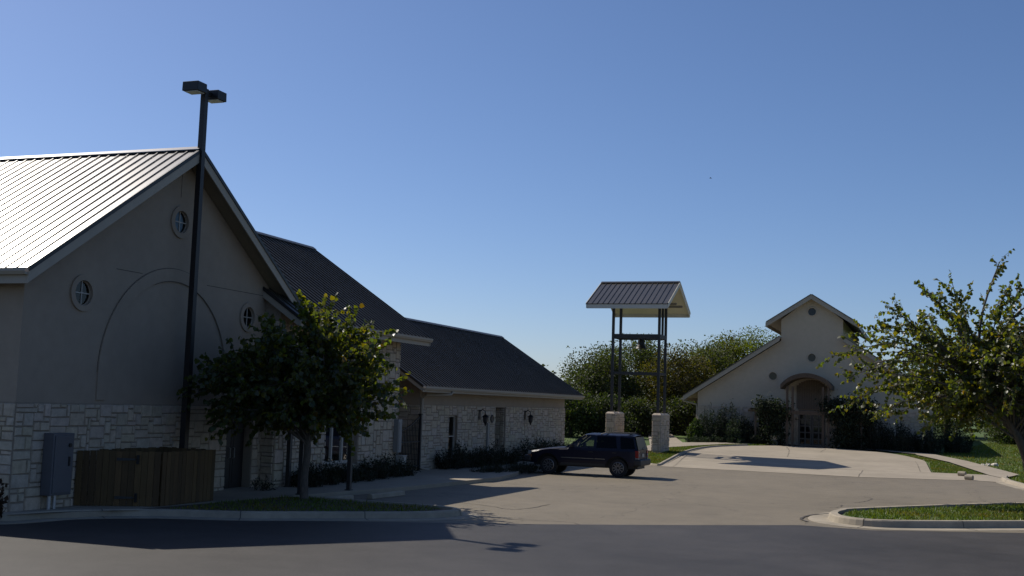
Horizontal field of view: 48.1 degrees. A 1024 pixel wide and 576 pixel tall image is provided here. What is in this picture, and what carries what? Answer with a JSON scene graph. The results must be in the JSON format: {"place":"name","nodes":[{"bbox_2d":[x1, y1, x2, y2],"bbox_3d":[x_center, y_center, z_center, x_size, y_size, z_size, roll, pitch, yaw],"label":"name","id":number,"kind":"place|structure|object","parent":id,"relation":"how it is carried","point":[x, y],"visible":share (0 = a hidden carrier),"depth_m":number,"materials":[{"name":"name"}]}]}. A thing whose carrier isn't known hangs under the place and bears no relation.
{"place":"outdoors","nodes":[
{"label":"outdoors","id":0,"kind":"place"},
{"bbox_2d":[16,496,447,514],"bbox_3d":[-6.720,5.127,27.182,9.926,0.001,4.347,4,-6,-22],"label":"lawn strip","id":1,"kind":"object","parent":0,"point":[277,501],"visible":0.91,"depth_m":27.23,"materials":[{"name":"green plant"}]},
{"bbox_2d":[176,289,413,499],"bbox_3d":[-5.522,2.722,29.579,5.908,5.423,5.431,3,-6,-9],"label":"street tree","id":2,"kind":"object","parent":1,"relation":"on","point":[310,385],"visible":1,"depth_m":28.70,"materials":[{"name":"green plant"}]},
{"bbox_2d":[170,495,439,510],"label":"grass","id":3,"kind":"structure","parent":1,"relation":"on","point":[312,504],"depth_m":27.34,"materials":[{"name":"green plant"}]},
{"bbox_2d":[3,460,538,518],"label":"sidewalk","id":4,"kind":"structure","parent":0,"point":[431,478],"depth_m":33.46,"materials":[{"name":"concrete"}]},
{"bbox_2d":[40,433,74,509],"bbox_3d":[-9.929,4.009,25.089,0.335,1.660,0.640,0,-6,20],"label":"electrical cabinet","id":5,"kind":"object","parent":4,"relation":"on","point":[57,464],"visible":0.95,"depth_m":24.89,"materials":[{"name":"black metal"}]},
{"bbox_2d":[74,447,215,506],"bbox_3d":[-8.556,4.443,27.016,1.666,1.272,3.118,0,-6,20],"label":"timber fence","id":6,"kind":"object","parent":4,"relation":"on","point":[159,476],"visible":1,"depth_m":26.15,"materials":[{"name":"brown wood"}]},
{"bbox_2d":[179,80,226,448],"bbox_3d":[-8.125,0.030,29.227,0.480,10.520,1.280,0,-6,20],"label":"lamp post","id":7,"kind":"object","parent":4,"relation":"on","point":[200,87],"visible":0.92,"depth_m":29.24,"materials":[{"name":"brown metal"}]},
{"bbox_2d":[250,475,279,490],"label":"plant","id":8,"kind":"object","parent":4,"relation":"on","point":[255,484],"visible":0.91,"depth_m":31.57,"materials":[{"name":"green plant"}]},
{"bbox_2d":[283,418,292,486],"bbox_3d":[-6.447,4.633,33.234,0.180,2.480,0.180,0,-6,20],"label":"metal post","id":9,"kind":"object","parent":4,"relation":"on","point":[288,463],"visible":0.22,"depth_m":33.16,"materials":[{"name":"grey metal"}]},
{"bbox_2d":[296,441,303,494],"bbox_3d":[-5.633,4.409,30.774,0.180,2.480,0.180,0,-6,20],"label":"metal post","id":10,"kind":"object","parent":4,"relation":"on","point":[301,451],"visible":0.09,"depth_m":30.69,"materials":[{"name":"grey metal"}]},
{"bbox_2d":[290,463,326,486],"bbox_3d":[-5.960,5.526,33.515,1.201,0.982,1.342,2,-6,-5],"label":"shrub","id":11,"kind":"object","parent":4,"relation":"on","point":[316,479],"visible":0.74,"depth_m":33.34,"materials":[{"name":"green plant"}]},
{"bbox_2d":[308,456,344,484],"bbox_3d":[-5.707,5.566,34.520,1.376,0.994,1.365,0,-6,20],"label":"shrub","id":12,"kind":"object","parent":4,"relation":"on","point":[334,479],"visible":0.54,"depth_m":34.49,"materials":[{"name":"green plant"}]},
{"bbox_2d":[323,461,365,482],"bbox_3d":[-5.253,5.768,35.627,1.503,0.796,1.223,3,-6,-9],"label":"shrub","id":13,"kind":"object","parent":4,"relation":"on","point":[343,476],"visible":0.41,"depth_m":35.63,"materials":[{"name":"green plant"}]},
{"bbox_2d":[344,432,353,490],"bbox_3d":[-4.609,4.640,32.730,0.180,2.480,0.180,0,-6,20],"label":"metal post","id":14,"kind":"object","parent":4,"relation":"on","point":[349,472],"visible":0.36,"depth_m":32.64,"materials":[{"name":"grey metal"}]},
{"bbox_2d":[345,465,377,481],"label":"shrub","id":15,"kind":"object","parent":4,"relation":"on","point":[366,475],"visible":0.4,"depth_m":36.49,"materials":[{"name":"green plant"}]},
{"bbox_2d":[358,453,393,479],"bbox_3d":[-4.538,5.939,37.826,1.276,1.005,1.306,3,-6,-8],"label":"shrub","id":16,"kind":"object","parent":4,"relation":"on","point":[382,474],"visible":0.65,"depth_m":37.56,"materials":[{"name":"green plant"}]},
{"bbox_2d":[397,414,422,470],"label":"iron gate","id":17,"kind":"structure","parent":4,"relation":"on","point":[419,429],"depth_m":42.68,"materials":[{"name":"black metal"}]},
{"bbox_2d":[433,444,469,469],"bbox_3d":[-2.423,6.635,44.669,1.414,1.113,1.595,0,-6,20],"label":"shrub","id":18,"kind":"object","parent":4,"relation":"on","point":[451,462],"visible":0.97,"depth_m":44.48,"materials":[{"name":"green plant"}]},
{"bbox_2d":[449,440,479,467],"bbox_3d":[-1.990,6.714,45.675,1.240,1.368,1.504,0,-6,20],"label":"shrub","id":19,"kind":"object","parent":4,"relation":"on","point":[466,455],"visible":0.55,"depth_m":45.64,"materials":[{"name":"green plant"}]},
{"bbox_2d":[468,463,501,472],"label":"ground cover plant","id":20,"kind":"object","parent":4,"relation":"on","point":[488,469],"visible":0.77,"depth_m":43.15,"materials":[{"name":"green plant"}]},
{"bbox_2d":[484,461,515,471],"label":"ground cover plant","id":21,"kind":"object","parent":4,"relation":"on","point":[497,467],"visible":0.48,"depth_m":43.74,"materials":[{"name":"green plant"}]},
{"bbox_2d":[498,446,522,463],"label":"shrub","id":22,"kind":"object","parent":4,"relation":"on","point":[513,456],"visible":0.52,"depth_m":49.76,"materials":[{"name":"green plant"}]},
{"bbox_2d":[494,461,526,473],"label":"ground cover plant","id":23,"kind":"object","parent":4,"relation":"on","point":[515,467],"visible":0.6,"depth_m":44.64,"materials":[{"name":"green plant"}]},
{"bbox_2d":[511,460,538,473],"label":"ground cover plant","id":24,"kind":"object","parent":4,"relation":"on","point":[528,470],"visible":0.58,"depth_m":45.32,"materials":[{"name":"green plant"}]},
{"bbox_2d":[522,461,543,472],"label":"ground cover plant","id":25,"kind":"object","parent":4,"relation":"on","point":[530,464],"visible":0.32,"depth_m":46.25,"materials":[{"name":"green plant"}]},
{"bbox_2d":[0,518,1023,575],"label":"road","id":26,"kind":"structure","parent":0,"point":[136,547],"depth_m":21.33,"materials":[{"name":"grey asphalt"}]},
{"bbox_2d":[0,465,1023,532],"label":"parking lot","id":27,"kind":"structure","parent":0,"point":[654,495],"depth_m":36.17,"materials":[{"name":"concrete"}]},
{"bbox_2d":[0,478,8,517],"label":"plant","id":28,"kind":"object","parent":27,"relation":"on","point":[5,499],"visible":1,"depth_m":23.32,"materials":[{"name":"green plant"}]},
{"bbox_2d":[0,496,480,523],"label":"kerb","id":29,"kind":"structure","parent":27,"relation":"on","point":[452,513],"depth_m":25.46,"materials":[{"name":"concrete"}]},
{"bbox_2d":[330,495,353,498],"bbox_3d":[-4.625,5.576,30.386,0.175,0.134,1.326,-1,-6,26],"label":"wheel stop","id":30,"kind":"object","parent":27,"relation":"on","point":[347,496],"visible":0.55,"depth_m":30.59,"materials":[{"name":"concrete"}]},
{"bbox_2d":[367,490,404,498],"bbox_3d":[-3.510,5.790,32.151,0.176,0.134,1.819,-1,-6,25],"label":"wheel stop","id":31,"kind":"object","parent":27,"relation":"on","point":[385,494],"visible":1,"depth_m":32.00,"materials":[{"name":"concrete"}]},
{"bbox_2d":[524,432,650,477],"bbox_3d":[3.015,6.585,45.796,4.770,1.727,2.080,0,-6,20],"label":"parked car","id":32,"kind":"object","parent":27,"relation":"on","point":[620,454],"visible":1,"depth_m":44.91,"materials":[{"name":"blue paint"}]},
{"bbox_2d":[800,513,828,520],"bbox_3d":[7.861,5.997,30.074,0.436,0.001,2.862,-1,-6,26],"label":"pavement joint","id":33,"kind":"object","parent":27,"relation":"on","point":[809,515],"visible":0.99,"depth_m":30.25,"materials":[{"name":"grey concrete"}]},
{"bbox_2d":[808,502,1023,530],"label":"kerb","id":34,"kind":"structure","parent":27,"relation":"on","point":[837,517],"depth_m":28.35,"materials":[{"name":"concrete"}]},
{"bbox_2d":[996,475,1023,489],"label":"kerb","id":35,"kind":"structure","parent":27,"relation":"on","point":[1005,480],"depth_m":48.16,"materials":[{"name":"concrete"}]},
{"bbox_2d":[0,0,1023,419],"label":"sky","id":36,"kind":"structure","parent":0,"point":[484,166],"materials":[{"name":"blue"}]},
{"bbox_2d":[564,422,1023,481],"bbox_3d":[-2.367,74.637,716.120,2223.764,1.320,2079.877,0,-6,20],"label":"terrain","id":37,"kind":"structure","parent":0,"point":[979,439],"depth_m":73.92,"materials":[{"name":"green plant"}]},
{"bbox_2d":[0,146,299,511],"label":"hall","id":38,"kind":"structure","parent":37,"relation":"on","point":[95,253],"depth_m":27.82,"materials":[{"name":"paint"}]},
{"bbox_2d":[70,274,96,310],"bbox_3d":[-9.804,0.112,26.189,0.100,0.840,0.840,0,-6,20],"label":"round window","id":39,"kind":"structure","parent":38,"relation":"in","point":[83,291],"depth_m":26.22,"materials":[{"name":"paint"}]},
{"bbox_2d":[170,206,191,237],"bbox_3d":[-8.567,-1.701,29.646,0.100,0.840,0.840,0,-6,20],"label":"round window","id":40,"kind":"structure","parent":38,"relation":"in","point":[181,221],"depth_m":29.68,"materials":[{"name":"paint"}]},
{"bbox_2d":[223,418,231,488],"bbox_3d":[-7.987,4.490,31.860,0.134,2.270,0.620,0,-6,20],"label":"door","id":41,"kind":"structure","parent":38,"relation":"in","point":[228,436],"depth_m":32.00,"materials":[{"name":"brown metal"}]},
{"bbox_2d":[228,414,244,487],"bbox_3d":[-7.771,4.558,32.459,0.134,2.270,0.620,0,-6,20],"label":"door","id":42,"kind":"structure","parent":38,"relation":"in","point":[235,470],"depth_m":32.41,"materials":[{"name":"brown metal"}]},
{"bbox_2d":[239,303,256,331],"bbox_3d":[-7.502,0.831,32.568,0.100,0.840,0.840,0,-6,20],"label":"round window","id":43,"kind":"structure","parent":38,"relation":"in","point":[248,313],"depth_m":32.60,"materials":[{"name":"paint"}]},
{"bbox_2d":[256,231,432,486],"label":"stone house","id":44,"kind":"structure","parent":37,"relation":"on","point":[313,274],"depth_m":38.42,"materials":[{"name":"dark asphalt shingles"},{"name":"limestone"},{"name":"paint"}]},
{"bbox_2d":[323,355,354,464],"bbox_3d":[-5.583,3.628,36.884,0.060,4.030,2.200,0,-6,20],"label":"arched window","id":45,"kind":"structure","parent":44,"relation":"in","point":[335,447],"depth_m":36.71,"materials":[{"name":"white glass"}]},
{"bbox_2d":[393,419,401,467],"bbox_3d":[-4.024,5.589,40.270,0.190,1.950,0.300,0,-6,20],"label":"meter cabinet","id":46,"kind":"object","parent":44,"relation":"attached to","point":[397,438],"visible":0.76,"depth_m":40.20,"materials":[{"name":"grey metal"}]},
{"bbox_2d":[395,455,406,465],"bbox_3d":[-3.920,6.189,40.405,0.300,0.590,0.390,0,-6,20],"label":"utility box","id":47,"kind":"object","parent":44,"relation":"attached to","point":[401,456],"visible":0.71,"depth_m":40.27,"materials":[{"name":"grey metal"}]},
{"bbox_2d":[374,453,408,477],"bbox_3d":[-4.269,6.059,38.746,1.363,0.999,1.341,-4,-8,43],"label":"shrub","id":48,"kind":"object","parent":37,"relation":"on","point":[397,472],"visible":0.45,"depth_m":38.75,"materials":[{"name":"green plant"}]},
{"bbox_2d":[391,457,421,475],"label":"shrub","id":49,"kind":"object","parent":37,"relation":"on","point":[410,469],"visible":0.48,"depth_m":39.77,"materials":[{"name":"green plant"}]},
{"bbox_2d":[463,449,486,466],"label":"shrub","id":50,"kind":"object","parent":37,"relation":"on","point":[478,456],"visible":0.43,"depth_m":46.50,"materials":[{"name":"green plant"}]},
{"bbox_2d":[469,445,500,465],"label":"shrub","id":51,"kind":"object","parent":37,"relation":"on","point":[494,459],"visible":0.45,"depth_m":47.59,"materials":[{"name":"green plant"}]},
{"bbox_2d":[398,317,584,469],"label":"wing","id":52,"kind":"structure","parent":37,"relation":"on","point":[456,380],"depth_m":50.57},
{"bbox_2d":[448,416,454,454],"bbox_3d":[-2.541,6.025,46.640,0.070,1.660,0.870,0,-6,20],"label":"window","id":53,"kind":"structure","parent":52,"relation":"in","point":[451,418],"depth_m":46.88,"materials":[{"name":"black glass"}]},
{"bbox_2d":[478,409,488,425],"bbox_3d":[-1.188,5.553,49.193,0.450,0.721,0.340,0,-6,20],"label":"wall lantern","id":54,"kind":"object","parent":52,"relation":"attached to","point":[485,418],"depth_m":49.11,"materials":[{"name":"brown metal"}]},
{"bbox_2d":[486,423,489,451],"bbox_3d":[-1.066,6.727,50.075,0.070,1.650,0.180,0,-6,20],"label":"wall conduit","id":55,"kind":"object","parent":52,"relation":"attached to","point":[487,435],"depth_m":50.05,"materials":[{"name":"grey metal"}]},
{"bbox_2d":[524,410,532,424],"bbox_3d":[0.837,6.186,54.805,0.450,0.721,0.340,0,-6,20],"label":"wall lantern","id":56,"kind":"object","parent":52,"relation":"attached to","point":[530,418],"depth_m":54.73,"materials":[{"name":"brown metal"}]},
{"bbox_2d":[481,440,508,464],"bbox_3d":[-0.759,7.062,48.913,1.472,1.287,1.614,0,-6,20],"label":"shrub","id":57,"kind":"object","parent":37,"relation":"on","point":[502,459],"visible":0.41,"depth_m":48.77,"materials":[{"name":"green plant"}]},
{"bbox_2d":[511,436,537,460],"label":"shrub","id":58,"kind":"object","parent":37,"relation":"on","point":[524,451],"visible":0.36,"depth_m":52.80,"materials":[{"name":"green plant"}]},
{"bbox_2d":[525,435,549,452],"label":"shrub","id":59,"kind":"object","parent":37,"relation":"on","point":[539,446],"visible":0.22,"depth_m":54.37,"materials":[{"name":"green plant"}]},
{"bbox_2d":[542,438,559,446],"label":"shrub","id":60,"kind":"object","parent":37,"relation":"on","point":[554,445],"visible":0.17,"depth_m":56.22,"materials":[{"name":"green plant"}]},
{"bbox_2d":[564,386,601,437],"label":"oak tree","id":61,"kind":"object","parent":37,"relation":"on","point":[576,411],"visible":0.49,"depth_m":77.65,"materials":[{"name":"green plant"}]},
{"bbox_2d":[556,345,647,410],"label":"oak tree","id":62,"kind":"object","parent":37,"relation":"on","point":[597,373],"visible":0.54,"depth_m":88.47,"materials":[{"name":"green plant"}]},
{"bbox_2d":[575,391,639,437],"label":"oak tree","id":63,"kind":"object","parent":37,"relation":"on","point":[600,402],"visible":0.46,"depth_m":78.85,"materials":[{"name":"green plant"}]},
{"bbox_2d":[582,333,670,408],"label":"oak tree","id":64,"kind":"object","parent":37,"relation":"on","point":[643,354],"visible":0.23,"depth_m":94.17,"materials":[{"name":"green plant"}]},
{"bbox_2d":[586,281,690,452],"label":"bell tower","id":65,"kind":"structure","parent":37,"relation":"on","point":[659,300],"depth_m":65.21,"materials":[{"name":"metal"}]},
{"bbox_2d":[621,395,671,436],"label":"bush","id":66,"kind":"object","parent":37,"relation":"on","point":[642,411],"visible":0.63,"depth_m":81.74,"materials":[{"name":"green plant"}]},
{"bbox_2d":[632,343,716,419],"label":"oak tree","id":67,"kind":"object","parent":37,"relation":"on","point":[678,386],"visible":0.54,"depth_m":89.58,"materials":[{"name":"green plant"}]},
{"bbox_2d":[661,395,697,435],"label":"oak tree","id":68,"kind":"object","parent":37,"relation":"on","point":[683,412],"visible":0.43,"depth_m":84.81,"materials":[{"name":"green plant"}]},
{"bbox_2d":[683,435,707,441],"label":"mound plant","id":69,"kind":"object","parent":37,"relation":"on","point":[695,439],"visible":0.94,"depth_m":76.04,"materials":[{"name":"green plant"}]},
{"bbox_2d":[686,418,706,441],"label":"shrub","id":70,"kind":"object","parent":37,"relation":"on","point":[693,429],"visible":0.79,"depth_m":77.06,"materials":[{"name":"green plant"}]},
{"bbox_2d":[650,444,747,465],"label":"kerb","id":71,"kind":"structure","parent":37,"relation":"on","point":[674,457],"depth_m":64.60,"materials":[{"name":"concrete"}]},
{"bbox_2d":[669,339,734,386],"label":"oak tree","id":72,"kind":"object","parent":37,"relation":"on","point":[718,362],"visible":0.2,"depth_m":94.63,"materials":[{"name":"green plant"}]},
{"bbox_2d":[648,443,771,463],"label":"grass","id":73,"kind":"structure","parent":37,"relation":"on","point":[656,458],"depth_m":63.80,"materials":[{"name":"green plant"}]},
{"bbox_2d":[698,402,723,439],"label":"shrub","id":74,"kind":"object","parent":37,"relation":"on","point":[708,427],"visible":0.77,"depth_m":77.24,"materials":[{"name":"green plant"}]},
{"bbox_2d":[706,434,725,442],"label":"mound plant","id":75,"kind":"object","parent":37,"relation":"on","point":[717,439],"visible":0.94,"depth_m":76.13,"materials":[{"name":"green plant"}]},
{"bbox_2d":[686,329,758,366],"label":"oak tree","id":76,"kind":"object","parent":37,"relation":"on","point":[738,346],"visible":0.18,"depth_m":99.30,"materials":[{"name":"green plant"}]},
{"bbox_2d":[713,398,741,441],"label":"shrub","id":77,"kind":"object","parent":37,"relation":"on","point":[722,422],"visible":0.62,"depth_m":77.00,"materials":[{"name":"green plant"}]},
{"bbox_2d":[722,416,746,442],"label":"shrub","id":78,"kind":"object","parent":37,"relation":"on","point":[733,431],"visible":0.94,"depth_m":76.12,"materials":[{"name":"green plant"}]},
{"bbox_2d":[726,435,744,442],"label":"mound plant","id":79,"kind":"object","parent":37,"relation":"on","point":[732,439],"visible":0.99,"depth_m":75.69,"materials":[{"name":"green plant"}]},
{"bbox_2d":[715,325,780,362],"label":"oak tree","id":80,"kind":"object","parent":37,"relation":"on","point":[760,344],"visible":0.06,"depth_m":103.69,"materials":[{"name":"green plant"}]},
{"bbox_2d":[737,416,758,442],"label":"shrub","id":81,"kind":"object","parent":37,"relation":"on","point":[746,426],"visible":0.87,"depth_m":76.36,"materials":[{"name":"green plant"}]},
{"bbox_2d":[747,425,769,444],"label":"shrub","id":82,"kind":"object","parent":37,"relation":"on","point":[760,438],"visible":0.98,"depth_m":75.56,"materials":[{"name":"green plant"}]},
{"bbox_2d":[542,364,986,431],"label":"woodland","id":83,"kind":"object","parent":37,"relation":"on","point":[671,379],"visible":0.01,"depth_m":133.91,"materials":[{"name":"green plant"}]},
{"bbox_2d":[647,431,890,450],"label":"pathway","id":84,"kind":"structure","parent":37,"relation":"on","point":[674,441],"depth_m":74.60,"materials":[{"name":"concrete"}]},
{"bbox_2d":[749,394,798,445],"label":"shrub","id":85,"kind":"object","parent":37,"relation":"on","point":[773,418],"visible":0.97,"depth_m":75.29,"materials":[{"name":"green plant"}]},
{"bbox_2d":[681,294,945,451],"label":"chapel","id":86,"kind":"structure","parent":37,"relation":"on","point":[810,328],"depth_m":77.17,"materials":[{"name":"white paint"}]},
{"bbox_2d":[758,415,765,429],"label":"window","id":87,"kind":"structure","parent":86,"relation":"in","point":[759,423],"depth_m":77.86,"materials":[{"name":"black glass"}]},
{"bbox_2d":[768,371,777,380],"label":"round window","id":88,"kind":"structure","parent":86,"relation":"in","point":[772,375],"depth_m":77.90,"materials":[{"name":"grey glass"}]},
{"bbox_2d":[799,415,811,444],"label":"door","id":89,"kind":"structure","parent":86,"relation":"in","point":[805,421],"depth_m":76.82,"materials":[{"name":"grey paint"}]},
{"bbox_2d":[807,307,816,315],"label":"round window","id":90,"kind":"structure","parent":86,"relation":"in","point":[811,311],"depth_m":77.46,"materials":[{"name":"grey glass"}]},
{"bbox_2d":[807,353,816,361],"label":"round window","id":91,"kind":"structure","parent":86,"relation":"in","point":[811,357],"depth_m":77.16,"materials":[{"name":"grey glass"}]},
{"bbox_2d":[812,415,824,445],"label":"door","id":92,"kind":"structure","parent":86,"relation":"in","point":[816,425],"depth_m":76.56,"materials":[{"name":"grey paint"}]},
{"bbox_2d":[846,373,855,382],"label":"round window","id":93,"kind":"structure","parent":86,"relation":"in","point":[851,378],"depth_m":76.19,"materials":[{"name":"white paint"}]},
{"bbox_2d":[814,392,881,449],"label":"shrub","id":94,"kind":"object","parent":37,"relation":"on","point":[847,425],"visible":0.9,"depth_m":73.61,"materials":[{"name":"plant"}]},
{"bbox_2d":[862,418,890,450],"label":"shrub","id":95,"kind":"object","parent":37,"relation":"on","point":[877,441],"visible":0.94,"depth_m":73.38,"materials":[{"name":"green plant"}]},
{"bbox_2d":[882,420,918,451],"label":"shrub","id":96,"kind":"object","parent":37,"relation":"on","point":[901,441],"visible":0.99,"depth_m":72.56,"materials":[{"name":"green plant"}]},
{"bbox_2d":[910,423,946,453],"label":"shrub","id":97,"kind":"object","parent":37,"relation":"on","point":[929,445],"visible":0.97,"depth_m":72.19,"materials":[{"name":"green plant"}]},
{"bbox_2d":[894,333,982,437],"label":"oak tree","id":98,"kind":"object","parent":37,"relation":"on","point":[948,422],"visible":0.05,"depth_m":95.19,"materials":[{"name":"green plant"}]},
{"bbox_2d":[899,453,984,474],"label":"grass","id":99,"kind":"structure","parent":37,"relation":"on","point":[940,468],"depth_m":60.01,"materials":[{"name":"green plant"}]},
{"bbox_2d":[890,451,1017,477],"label":"footpath","id":100,"kind":"structure","parent":37,"relation":"on","point":[991,471],"depth_m":61.61,"materials":[{"name":"concrete"}]},
{"bbox_2d":[939,425,975,453],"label":"shrub","id":101,"kind":"object","parent":37,"relation":"on","point":[957,444],"visible":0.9,"depth_m":73.28,"materials":[{"name":"green plant"}]},
{"bbox_2d":[938,443,1023,482],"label":"grass","id":102,"kind":"structure","parent":37,"relation":"on","point":[996,449],"depth_m":70.03,"materials":[{"name":"green plant"}]},
{"bbox_2d":[983,411,1023,444],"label":"bush","id":103,"kind":"object","parent":37,"relation":"on","point":[1000,436],"visible":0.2,"depth_m":86.94,"materials":[{"name":"green plant"}]},
{"bbox_2d":[662,446,998,481],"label":"driveway","id":104,"kind":"structure","parent":0,"point":[826,461],"depth_m":59.95,"materials":[{"name":"concrete"}]},
{"bbox_2d":[843,502,1023,519],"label":"lawn strip","id":105,"kind":"object","parent":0,"point":[929,516],"visible":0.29,"depth_m":30.06,"materials":[{"name":"green plant"}]},
{"bbox_2d":[816,248,1023,469],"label":"island tree","id":106,"kind":"object","parent":105,"relation":"on","point":[987,368],"visible":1,"depth_m":34.66,"materials":[{"name":"green plant"}]},
{"bbox_2d":[957,471,966,475],"bbox_3d":[21.214,8.760,54.080,0.349,0.230,0.227,-4,-8,43],"label":"kerb block","id":107,"kind":"object","parent":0,"point":[961,473],"depth_m":54.02,"materials":[{"name":"concrete"}]},
{"bbox_2d":[964,475,973,479],"bbox_3d":[20.255,8.400,50.832,0.349,0.230,0.227,-4,-8,43],"label":"kerb block","id":108,"kind":"object","parent":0,"point":[968,477],"depth_m":50.75,"materials":[{"name":"concrete"}]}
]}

